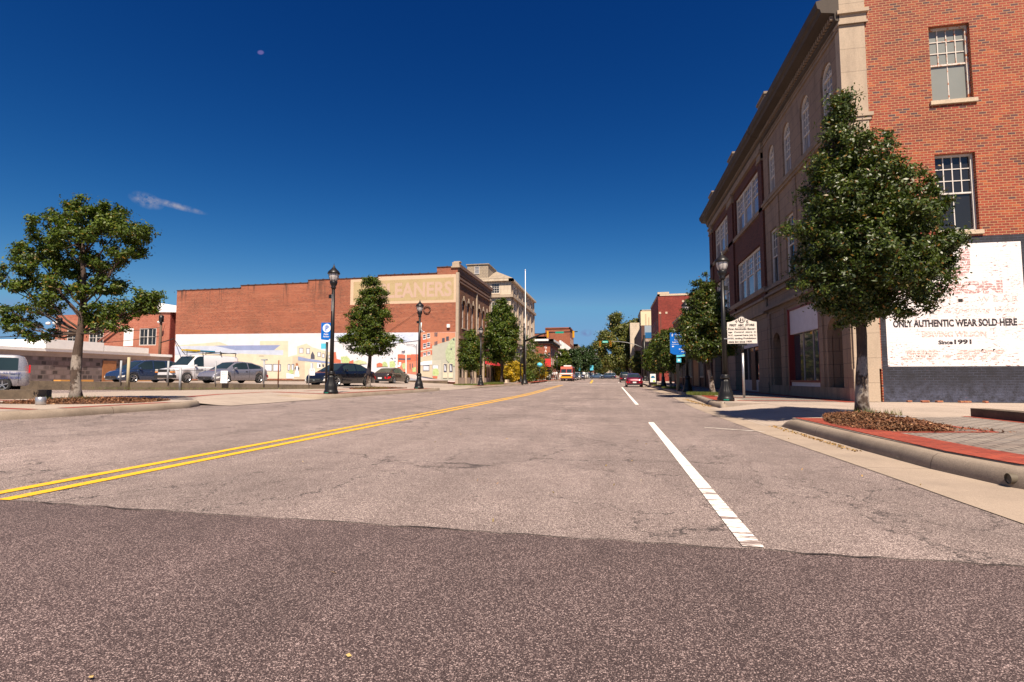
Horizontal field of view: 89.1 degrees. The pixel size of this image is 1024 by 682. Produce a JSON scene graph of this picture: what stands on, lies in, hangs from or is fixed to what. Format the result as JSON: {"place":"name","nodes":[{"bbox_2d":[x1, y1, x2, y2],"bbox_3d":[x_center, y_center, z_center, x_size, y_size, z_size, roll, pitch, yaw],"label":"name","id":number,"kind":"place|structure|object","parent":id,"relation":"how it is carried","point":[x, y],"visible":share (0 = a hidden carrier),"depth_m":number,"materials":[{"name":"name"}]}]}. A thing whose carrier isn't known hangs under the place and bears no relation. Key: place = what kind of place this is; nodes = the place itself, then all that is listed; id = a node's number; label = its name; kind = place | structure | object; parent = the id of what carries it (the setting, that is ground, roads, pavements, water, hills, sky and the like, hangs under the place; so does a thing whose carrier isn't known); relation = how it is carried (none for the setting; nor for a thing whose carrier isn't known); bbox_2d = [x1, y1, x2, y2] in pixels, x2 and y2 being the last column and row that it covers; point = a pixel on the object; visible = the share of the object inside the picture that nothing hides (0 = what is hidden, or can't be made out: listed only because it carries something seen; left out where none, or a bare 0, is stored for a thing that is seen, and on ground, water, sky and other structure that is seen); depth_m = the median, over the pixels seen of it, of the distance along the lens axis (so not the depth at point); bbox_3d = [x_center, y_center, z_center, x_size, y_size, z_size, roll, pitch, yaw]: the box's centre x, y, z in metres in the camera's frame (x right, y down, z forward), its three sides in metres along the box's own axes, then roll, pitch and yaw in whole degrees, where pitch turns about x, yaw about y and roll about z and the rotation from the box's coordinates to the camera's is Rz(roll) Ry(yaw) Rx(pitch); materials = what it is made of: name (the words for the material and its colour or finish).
{"place":"outdoors","nodes":[
{"label":"outdoors","id":0,"kind":"place"},
{"bbox_2d":[0,389,304,400],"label":"sidewalk","id":1,"kind":"structure","parent":0,"point":[122,393],"depth_m":23.52,"materials":[{"name":"concrete"}]},
{"bbox_2d":[0,390,51,398],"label":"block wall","id":2,"kind":"structure","parent":1,"relation":"on","point":[17,394],"depth_m":15.30,"materials":[{"name":"beige concrete"}]},
{"bbox_2d":[82,386,320,388],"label":"grass","id":3,"kind":"structure","parent":1,"relation":"on","point":[180,387],"depth_m":31.07,"materials":[{"name":"green plant"}]},
{"bbox_2d":[0,388,430,410],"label":"sidewalk","id":4,"kind":"structure","parent":0,"point":[180,398],"depth_m":18.00,"materials":[{"name":"concrete"}]},
{"bbox_2d":[0,396,169,403],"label":"mulch","id":5,"kind":"object","parent":4,"relation":"on","point":[114,399],"visible":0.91,"depth_m":12.61,"materials":[{"name":"brown wood"}]},
{"bbox_2d":[0,192,174,397],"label":"tree","id":6,"kind":"object","parent":5,"relation":"on","point":[53,245],"visible":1,"depth_m":13.72,"materials":[{"name":"green plant"}]},
{"bbox_2d":[321,323,330,384],"bbox_3d":[-7.487,0.676,21.009,0.500,2.840,0.099,-1,-4,11],"label":"parking sign","id":7,"kind":"object","parent":4,"relation":"on","point":[325,331],"visible":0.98,"depth_m":21.02,"materials":[{"name":"blue metal"}]},
{"bbox_2d":[344,388,426,392],"bbox_3d":[-6.044,2.399,25.259,0.470,0.001,11.500,-1,-4,11],"label":"brick band","id":8,"kind":"object","parent":4,"relation":"on","point":[381,390],"visible":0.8,"depth_m":24.15,"materials":[{"name":"red brick"}]},
{"bbox_2d":[323,265,339,393],"bbox_3d":[-7.001,-0.508,20.286,0.550,5.100,0.560,-1,-4,11],"label":"street lamp","id":9,"kind":"object","parent":8,"relation":"on","point":[331,384],"visible":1,"depth_m":20.21,"materials":[{"name":"black metal"}]},
{"bbox_2d":[414,301,423,388],"bbox_3d":[-5.270,0.157,29.604,0.550,5.100,0.560,-1,-4,11],"label":"street lamp","id":10,"kind":"object","parent":8,"relation":"on","point":[418,382],"visible":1,"depth_m":29.54,"materials":[{"name":"black metal"}]},
{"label":"planting bed","id":11,"kind":"structure","parent":4,"relation":"on","visible":0},
{"bbox_2d":[335,274,406,386],"bbox_3d":[-8.355,-0.574,30.860,3.814,6.862,3.004,2,-5,-25],"label":"tree","id":12,"kind":"object","parent":11,"relation":"on","point":[370,316],"visible":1,"depth_m":30.49,"materials":[{"name":"green plant"}]},
{"bbox_2d":[121,381,458,387],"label":"parking lot","id":13,"kind":"structure","parent":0,"point":[395,384],"depth_m":41.23,"materials":[{"name":"grey asphalt"}]},
{"bbox_2d":[0,339,171,381],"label":"shed","id":14,"kind":"structure","parent":13,"relation":"on","point":[50,361],"depth_m":48.48,"materials":[{"name":"white metal"},{"name":"stone blocks"}]},
{"bbox_2d":[102,361,116,381],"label":"door","id":15,"kind":"structure","parent":14,"relation":"in","point":[107,366],"depth_m":52.31,"materials":[{"name":"brown wood"}]},
{"bbox_2d":[104,360,178,381],"bbox_3d":[-28.909,2.383,40.994,2.141,1.779,5.148,-1,-4,19],"label":"parked minivan","id":16,"kind":"object","parent":13,"relation":"on","point":[145,368],"visible":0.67,"depth_m":39.93,"materials":[{"name":"blue paint"}]},
{"bbox_2d":[154,351,237,382],"bbox_3d":[-24.002,1.931,40.065,2.196,2.550,5.710,-2,-4,21],"label":"work van","id":17,"kind":"object","parent":13,"relation":"on","point":[202,362],"visible":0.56,"depth_m":38.80,"materials":[{"name":"white paint"}]},
{"bbox_2d":[196,361,267,382],"bbox_3d":[-18.973,2.138,35.503,2.018,1.487,4.601,-1,-4,19],"label":"parked car","id":18,"kind":"object","parent":13,"relation":"on","point":[240,372],"visible":0.88,"depth_m":34.87,"materials":[{"name":"grey paint"}]},
{"bbox_2d":[305,363,375,386],"bbox_3d":[-11.559,2.292,35.379,2.201,1.601,5.175,-2,-4,23],"label":"parked car","id":19,"kind":"object","parent":13,"relation":"on","point":[347,373],"visible":0.7,"depth_m":34.54,"materials":[{"name":"black paint"}]},
{"bbox_2d":[375,367,409,383],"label":"parked car","id":20,"kind":"object","parent":13,"relation":"on","point":[392,375],"visible":0.95,"depth_m":46.00,"materials":[{"name":"brown paint"}]},
{"bbox_2d":[166,386,468,405],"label":"driveway","id":21,"kind":"structure","parent":0,"point":[241,400],"depth_m":16.48,"materials":[{"name":"concrete"}]},
{"bbox_2d":[0,0,818,354],"label":"sky","id":22,"kind":"structure","parent":0,"point":[581,146],"materials":[{"name":"blue"}]},
{"bbox_2d":[438,383,520,386],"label":"sidewalk","id":23,"kind":"structure","parent":0,"point":[476,385],"depth_m":43.41,"materials":[{"name":"concrete"}]},
{"bbox_2d":[174,261,492,383],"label":"mural building","id":24,"kind":"structure","parent":23,"relation":"on","point":[273,324],"depth_m":56.80,"materials":[{"name":"red brick"}]},
{"bbox_2d":[456,328,487,383],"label":"tree","id":25,"kind":"object","parent":23,"relation":"on","point":[468,354],"visible":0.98,"depth_m":47.74,"materials":[{"name":"green plant"}]},
{"bbox_2d":[482,297,522,381],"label":"tree","id":26,"kind":"object","parent":23,"relation":"on","point":[501,333],"visible":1,"depth_m":53.65,"materials":[{"name":"green plant"}]},
{"label":"brick band","id":27,"kind":"structure","parent":23,"relation":"on","visible":0},
{"bbox_2d":[477,326,483,384],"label":"street lamp","id":28,"kind":"object","parent":27,"relation":"on","point":[480,381],"visible":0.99,"depth_m":43.66,"materials":[{"name":"black metal"}]},
{"bbox_2d":[0,376,1023,566],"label":"road","id":29,"kind":"structure","parent":0,"point":[764,487],"depth_m":5.19,"materials":[{"name":"grey asphalt"}]},
{"bbox_2d":[0,354,30,389],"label":"passenger van","id":30,"kind":"object","parent":29,"relation":"on","point":[15,370],"visible":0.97,"depth_m":29.45,"materials":[{"name":"silver metal"}]},
{"bbox_2d":[0,400,199,419],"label":"kerb","id":31,"kind":"structure","parent":29,"relation":"on","point":[41,413],"depth_m":10.59,"materials":[{"name":"concrete"}]},
{"bbox_2d":[158,315,163,353],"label":"utility pole","id":32,"kind":"object","parent":29,"relation":"on","point":[161,319],"visible":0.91,"depth_m":61.06,"materials":[{"name":"brown wood"}]},
{"bbox_2d":[0,385,558,493],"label":"yellow line","id":33,"kind":"object","parent":29,"relation":"on","point":[62,480],"visible":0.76,"depth_m":6.09,"materials":[{"name":"paint"}]},
{"bbox_2d":[0,385,561,499],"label":"yellow line","id":34,"kind":"object","parent":29,"relation":"on","point":[87,482],"visible":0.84,"depth_m":5.70,"materials":[{"name":"paint"}]},
{"bbox_2d":[278,388,439,398],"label":"kerb","id":35,"kind":"structure","parent":29,"relation":"on","point":[332,396],"depth_m":21.19,"materials":[{"name":"concrete"}]},
{"bbox_2d":[0,500,1023,681],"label":"road patch","id":36,"kind":"object","parent":29,"relation":"on","point":[103,594],"visible":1,"depth_m":2.15,"materials":[{"name":"grey asphalt"}]},
{"bbox_2d":[15,500,1023,566],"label":"road seam","id":37,"kind":"object","parent":29,"relation":"on","point":[558,536],"visible":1,"depth_m":3.08,"materials":[{"name":"black asphalt"}]},
{"bbox_2d":[521,328,577,383],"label":"traffic signal","id":38,"kind":"object","parent":29,"relation":"on","point":[523,362],"visible":1,"depth_m":59.14,"materials":[{"name":"black metal"}]},
{"bbox_2d":[559,365,574,380],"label":"food truck","id":39,"kind":"object","parent":29,"relation":"on","point":[567,371],"visible":0.89,"depth_m":96.52,"materials":[{"name":"orange paint"}]},
{"bbox_2d":[572,345,594,372],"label":"tree","id":40,"kind":"object","parent":29,"relation":"on","point":[586,357],"visible":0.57,"depth_m":157.72,"materials":[{"name":"green plant"}]},
{"bbox_2d":[582,345,602,372],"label":"tree","id":41,"kind":"object","parent":29,"relation":"on","point":[597,364],"visible":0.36,"depth_m":200.96,"materials":[{"name":"green plant"}]},
{"bbox_2d":[591,310,638,371],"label":"tree","id":42,"kind":"object","parent":29,"relation":"on","point":[620,358],"visible":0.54,"depth_m":155.14,"materials":[{"name":"green plant"}]},
{"bbox_2d":[624,373,642,386],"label":"parked car","id":43,"kind":"object","parent":29,"relation":"on","point":[634,379],"visible":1,"depth_m":54.82,"materials":[{"name":"red paint"}]},
{"bbox_2d":[647,385,726,407],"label":"kerb","id":44,"kind":"structure","parent":29,"relation":"on","point":[713,403],"depth_m":21.75,"materials":[{"name":"concrete"}]},
{"bbox_2d":[648,422,763,546],"bbox_3d":[2.165,1.448,7.033,0.115,0.001,8.400,-1,-4,11],"label":"lane line","id":45,"kind":"object","parent":29,"relation":"on","point":[741,532],"visible":1,"depth_m":3.99,"materials":[{"name":"white paint"}]},
{"bbox_2d":[638,385,1023,523],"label":"gutter","id":46,"kind":"object","parent":29,"relation":"on","point":[1003,501],"visible":0.84,"depth_m":5.14,"materials":[{"name":"concrete"}]},
{"bbox_2d":[685,399,860,451],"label":"fallen leaves","id":47,"kind":"object","parent":46,"relation":"on","point":[702,404],"visible":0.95,"depth_m":8.38,"materials":[{"name":"brown plant"}]},
{"bbox_2d":[781,420,1023,488],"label":"kerb","id":48,"kind":"structure","parent":29,"relation":"on","point":[994,472],"depth_m":5.59,"materials":[{"name":"concrete"}]},
{"bbox_2d":[1004,473,1017,483],"bbox_3d":[4.325,1.187,4.487,0.085,0.088,0.090,-1,-4,11],"label":"drain pipe","id":49,"kind":"object","parent":48,"relation":"attached to","point":[1012,478],"visible":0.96,"depth_m":4.47,"materials":[{"name":"concrete"}]},
{"bbox_2d":[643,380,675,384],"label":"sidewalk","id":50,"kind":"structure","parent":0,"point":[658,382],"depth_m":75.21,"materials":[{"name":"concrete"}]},
{"bbox_2d":[599,335,645,380],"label":"traffic signal","id":51,"kind":"object","parent":50,"relation":"on","point":[644,371],"visible":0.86,"depth_m":92.34,"materials":[{"name":"black metal"}]},
{"bbox_2d":[628,350,640,375],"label":"tree","id":52,"kind":"object","parent":50,"relation":"on","point":[635,364],"visible":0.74,"depth_m":113.90,"materials":[{"name":"green plant"}]},
{"bbox_2d":[640,343,661,373],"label":"tree","id":53,"kind":"object","parent":50,"relation":"on","point":[645,367],"visible":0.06,"depth_m":71.48,"materials":[{"name":"green plant"}]},
{"bbox_2d":[642,332,664,381],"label":"tree","id":54,"kind":"object","parent":50,"relation":"on","point":[650,353],"visible":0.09,"depth_m":53.16,"materials":[{"name":"green plant"}]},
{"bbox_2d":[699,91,769,392],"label":"brick building","id":55,"kind":"structure","parent":0,"point":[732,217],"depth_m":30.90,"materials":[{"name":"brick"}]},
{"bbox_2d":[716,216,727,258],"bbox_3d":[14.994,-7.283,37.176,0.290,2.480,5.060,-1,-4,11],"label":"window","id":56,"kind":"structure","parent":55,"relation":"in","point":[722,231],"depth_m":37.58,"materials":[{"name":"glass"}]},
{"bbox_2d":[717,275,729,307],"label":"window","id":57,"kind":"structure","parent":55,"relation":"in","point":[726,282],"depth_m":36.08,"materials":[{"name":"glass"}]},
{"bbox_2d":[737,173,758,232],"bbox_3d":[13.632,-7.783,30.175,0.290,2.480,5.560,-1,-4,11],"label":"window","id":58,"kind":"structure","parent":55,"relation":"in","point":[747,203],"depth_m":30.37,"materials":[{"name":"glass"}]},
{"bbox_2d":[739,247,760,300],"bbox_3d":[13.632,-3.668,29.881,0.290,2.530,5.560,-1,-4,11],"label":"window","id":59,"kind":"structure","parent":55,"relation":"in","point":[750,268],"depth_m":30.11,"materials":[{"name":"clear glass"}]},
{"bbox_2d":[709,403,824,425],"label":"driveway","id":60,"kind":"structure","parent":0,"point":[767,414],"depth_m":12.69,"materials":[{"name":"concrete"}]},
{"bbox_2d":[651,385,1023,465],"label":"sidewalk","id":61,"kind":"structure","parent":0,"point":[934,409],"depth_m":13.49,"materials":[{"name":"concrete"}]},
{"bbox_2d":[649,327,685,386],"bbox_3d":[12.280,1.278,39.939,3.543,4.752,3.170,-1,-4,11],"label":"tree","id":62,"kind":"object","parent":61,"relation":"on","point":[665,359],"visible":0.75,"depth_m":39.44,"materials":[{"name":"green plant"}]},
{"bbox_2d":[670,333,684,390],"bbox_3d":[9.897,1.229,30.869,0.970,3.440,0.204,-1,-4,11],"label":"direction sign","id":63,"kind":"object","parent":61,"relation":"on","point":[676,349],"visible":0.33,"depth_m":30.84,"materials":[{"name":"blue metal"}]},
{"bbox_2d":[658,386,716,399],"bbox_3d":[11.523,3.431,37.493,0.936,0.001,41.710,-1,-4,12],"label":"brick band","id":64,"kind":"object","parent":61,"relation":"on","point":[712,397],"visible":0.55,"depth_m":21.41,"materials":[{"name":"red brick"}]},
{"bbox_2d":[681,298,692,391],"bbox_3d":[9.486,0.211,28.261,0.550,5.100,0.560,-1,-4,11],"label":"street lamp","id":65,"kind":"object","parent":64,"relation":"on","point":[687,386],"visible":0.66,"depth_m":28.07,"materials":[{"name":"black metal"}]},
{"bbox_2d":[714,250,734,400],"bbox_3d":[7.135,-0.553,17.539,0.550,5.100,0.560,-1,-4,11],"label":"street lamp","id":66,"kind":"object","parent":64,"relation":"on","point":[721,262],"visible":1,"depth_m":17.46,"materials":[{"name":"black metal"}]},
{"bbox_2d":[672,291,713,386],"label":"shop building","id":67,"kind":"structure","parent":61,"relation":"on","point":[698,374],"depth_m":48.97,"materials":[{"name":"brick"}]},
{"bbox_2d":[693,359,698,385],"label":"boarded doorway","id":68,"kind":"structure","parent":67,"relation":"in","point":[695,363],"depth_m":48.96,"materials":[{"name":"brown wood"}]},
{"bbox_2d":[667,385,835,401],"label":"paving","id":69,"kind":"structure","parent":61,"relation":"on","point":[735,393],"depth_m":21.47,"materials":[{"name":"beige concrete"}]},
{"bbox_2d":[671,271,740,391],"bbox_3d":[9.443,-0.403,25.161,3.389,6.017,3.222,-1,-4,11],"label":"tree","id":70,"kind":"object","parent":69,"relation":"on","point":[700,340],"visible":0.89,"depth_m":24.58,"materials":[{"name":"green plant"}]},
{"bbox_2d":[727,316,756,397],"bbox_3d":[8.868,0.596,19.988,1.070,3.156,0.114,-1,-4,11],"label":"historic marker","id":71,"kind":"object","parent":69,"relation":"on","point":[742,331],"visible":1,"depth_m":20.03,"materials":[{"name":"paint"}]},
{"bbox_2d":[694,386,853,401],"bbox_3d":[14.653,3.375,36.737,0.520,0.001,42.000,-1,-4,11],"label":"brick band","id":72,"kind":"object","parent":61,"relation":"on","point":[788,395],"visible":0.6,"depth_m":21.36,"materials":[{"name":"red brick"}]},
{"bbox_2d":[772,82,978,412],"bbox_3d":[7.009,-1.877,10.271,3.215,6.822,3.196,4,-5,-41],"label":"tree","id":73,"kind":"object","parent":61,"relation":"on","point":[861,267],"visible":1,"depth_m":9.78,"materials":[{"name":"green plant"}]},
{"bbox_2d":[823,409,955,431],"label":"mulch","id":74,"kind":"object","parent":61,"relation":"on","point":[892,422],"visible":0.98,"depth_m":8.05,"materials":[{"name":"brown wood"}]},
{"bbox_2d":[904,417,1023,454],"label":"paving","id":75,"kind":"structure","parent":61,"relation":"on","point":[1007,441],"depth_m":6.98,"materials":[{"name":"brick"}]},
{"bbox_2d":[798,418,1023,463],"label":"brick band","id":76,"kind":"object","parent":75,"relation":"on","point":[970,450],"visible":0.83,"depth_m":5.90,"materials":[{"name":"red brick"}]},
{"bbox_2d":[893,431,996,432],"bbox_3d":[6.091,1.272,7.277,1.502,0.001,0.147,0,-4,-1],"label":"brick band","id":77,"kind":"object","parent":75,"relation":"on","point":[935,432],"visible":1,"depth_m":7.34,"materials":[{"name":"red brick"}]},
{"bbox_2d":[970,408,1023,421],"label":"kerb wall","id":78,"kind":"structure","parent":75,"relation":"on","point":[1010,415],"depth_m":9.50,"materials":[{"name":"concrete"}]},
{"bbox_2d":[747,0,1023,402],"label":"corner building","id":79,"kind":"structure","parent":0,"point":[941,82],"depth_m":16.91,"materials":[{"name":"brick"}]},
{"bbox_2d":[769,145,774,191],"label":"window","id":80,"kind":"structure","parent":79,"relation":"in","point":[771,156],"depth_m":25.60,"materials":[{"name":"grey glass"}]},
{"bbox_2d":[770,228,777,285],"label":"window","id":81,"kind":"structure","parent":79,"relation":"in","point":[774,238],"depth_m":25.32,"materials":[{"name":"clear glass"}]},
{"bbox_2d":[784,123,790,174],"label":"window","id":82,"kind":"structure","parent":79,"relation":"in","point":[787,151],"depth_m":23.32,"materials":[{"name":"glass"}]},
{"bbox_2d":[785,213,794,276],"bbox_3d":[12.223,-4.196,22.769,0.240,2.770,1.220,-1,-4,11],"label":"window","id":83,"kind":"structure","parent":79,"relation":"in","point":[790,242],"depth_m":23.06,"materials":[{"name":"grey glass"}]},
{"bbox_2d":[802,95,809,153],"bbox_3d":[11.860,-8.702,20.873,0.070,2.330,1.020,-1,-4,11],"label":"window","id":84,"kind":"structure","parent":79,"relation":"in","point":[805,106],"depth_m":21.11,"materials":[{"name":"grey glass"}]},
{"bbox_2d":[823,63,832,127],"bbox_3d":[11.441,-8.856,18.719,0.070,2.330,1.020,-1,-4,11],"label":"window","id":85,"kind":"structure","parent":79,"relation":"in","point":[827,77],"depth_m":18.94,"materials":[{"name":"glass"}]},
{"bbox_2d":[928,25,977,105],"bbox_3d":[14.282,-9.004,16.987,1.330,2.680,0.290,-1,-4,11],"label":"window","id":86,"kind":"structure","parent":79,"relation":"in","point":[948,46],"depth_m":17.09,"materials":[{"name":"white glass"}]},
{"bbox_2d":[934,153,984,233],"bbox_3d":[14.228,-4.699,16.690,1.300,2.670,0.290,-1,-4,11],"label":"window","id":87,"kind":"structure","parent":79,"relation":"in","point":[956,171],"depth_m":16.78,"materials":[{"name":"glass"}]},
{"bbox_3d":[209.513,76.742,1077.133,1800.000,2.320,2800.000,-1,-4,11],"label":"ground","id":88,"kind":"structure","parent":0,"visible":0},
{"bbox_2d":[54,303,175,361],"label":"red brick building","id":89,"kind":"structure","parent":88,"relation":"on","point":[150,321],"depth_m":66.43,"materials":[{"name":"brick"}]},
{"bbox_2d":[123,328,133,345],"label":"boarded window","id":90,"kind":"structure","parent":89,"relation":"in","point":[127,336],"depth_m":66.83,"materials":[{"name":"white wood"}]},
{"bbox_2d":[139,328,156,345],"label":"window","id":91,"kind":"structure","parent":89,"relation":"in","point":[150,332],"depth_m":66.34,"materials":[{"name":"white paint"}]},
{"bbox_2d":[20,381,324,390],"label":"retaining wall","id":92,"kind":"structure","parent":88,"relation":"on","point":[48,385],"depth_m":31.62,"materials":[{"name":"red brick"}]},
{"bbox_2d":[466,263,535,361],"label":"courthouse","id":93,"kind":"structure","parent":88,"relation":"on","point":[511,290],"depth_m":85.25,"materials":[{"name":"stone"}]},
{"bbox_2d":[535,336,561,378],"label":"corner shop","id":94,"kind":"structure","parent":88,"relation":"on","point":[552,346],"depth_m":133.46,"materials":[{"name":"brick"}]},
{"bbox_2d":[545,327,573,348],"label":"brick block","id":95,"kind":"structure","parent":88,"relation":"on","point":[567,338],"depth_m":195.96,"materials":[{"name":"brick"}]},
{"bbox_2d":[629,323,639,372],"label":"concrete building","id":96,"kind":"structure","parent":88,"relation":"on","point":[634,328],"depth_m":147.61,"materials":[{"name":"concrete"}]},
{"bbox_2d":[634,325,651,379],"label":"glass topped building","id":97,"kind":"structure","parent":88,"relation":"on","point":[645,330],"depth_m":109.19,"materials":[{"name":"brown paint"}]},
{"bbox_2d":[638,310,650,326],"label":"tower block","id":98,"kind":"structure","parent":88,"relation":"on","point":[644,317],"depth_m":146.38,"materials":[{"name":"metal"}]},
{"bbox_2d":[650,292,690,381],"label":"brick building","id":99,"kind":"structure","parent":88,"relation":"on","point":[665,311],"depth_m":88.21,"materials":[{"name":"brick"}]},
{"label":"sidewalk","id":100,"kind":"structure","parent":0,"visible":0},
{"bbox_2d":[499,360,522,381],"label":"shrub","id":101,"kind":"object","parent":100,"relation":"on","point":[512,372],"visible":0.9,"depth_m":69.51,"materials":[{"name":"yellow plant"}]},
{"bbox_2d":[516,351,544,380],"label":"shrub","id":102,"kind":"object","parent":100,"relation":"on","point":[530,362],"visible":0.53,"depth_m":80.34,"materials":[{"name":"green plant"}]},
{"bbox_2d":[515,335,548,377],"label":"shrub","id":103,"kind":"object","parent":100,"relation":"on","point":[530,347],"visible":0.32,"depth_m":84.45,"materials":[{"name":"green plant"}]},
{"bbox_2d":[552,348,572,373],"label":"tree","id":104,"kind":"object","parent":100,"relation":"on","point":[563,358],"visible":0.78,"depth_m":111.27,"materials":[{"name":"green plant"}]},
{"bbox_2d":[567,348,582,371],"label":"tree","id":105,"kind":"object","parent":100,"relation":"on","point":[574,357],"visible":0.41,"depth_m":132.78,"materials":[{"name":"green plant"}]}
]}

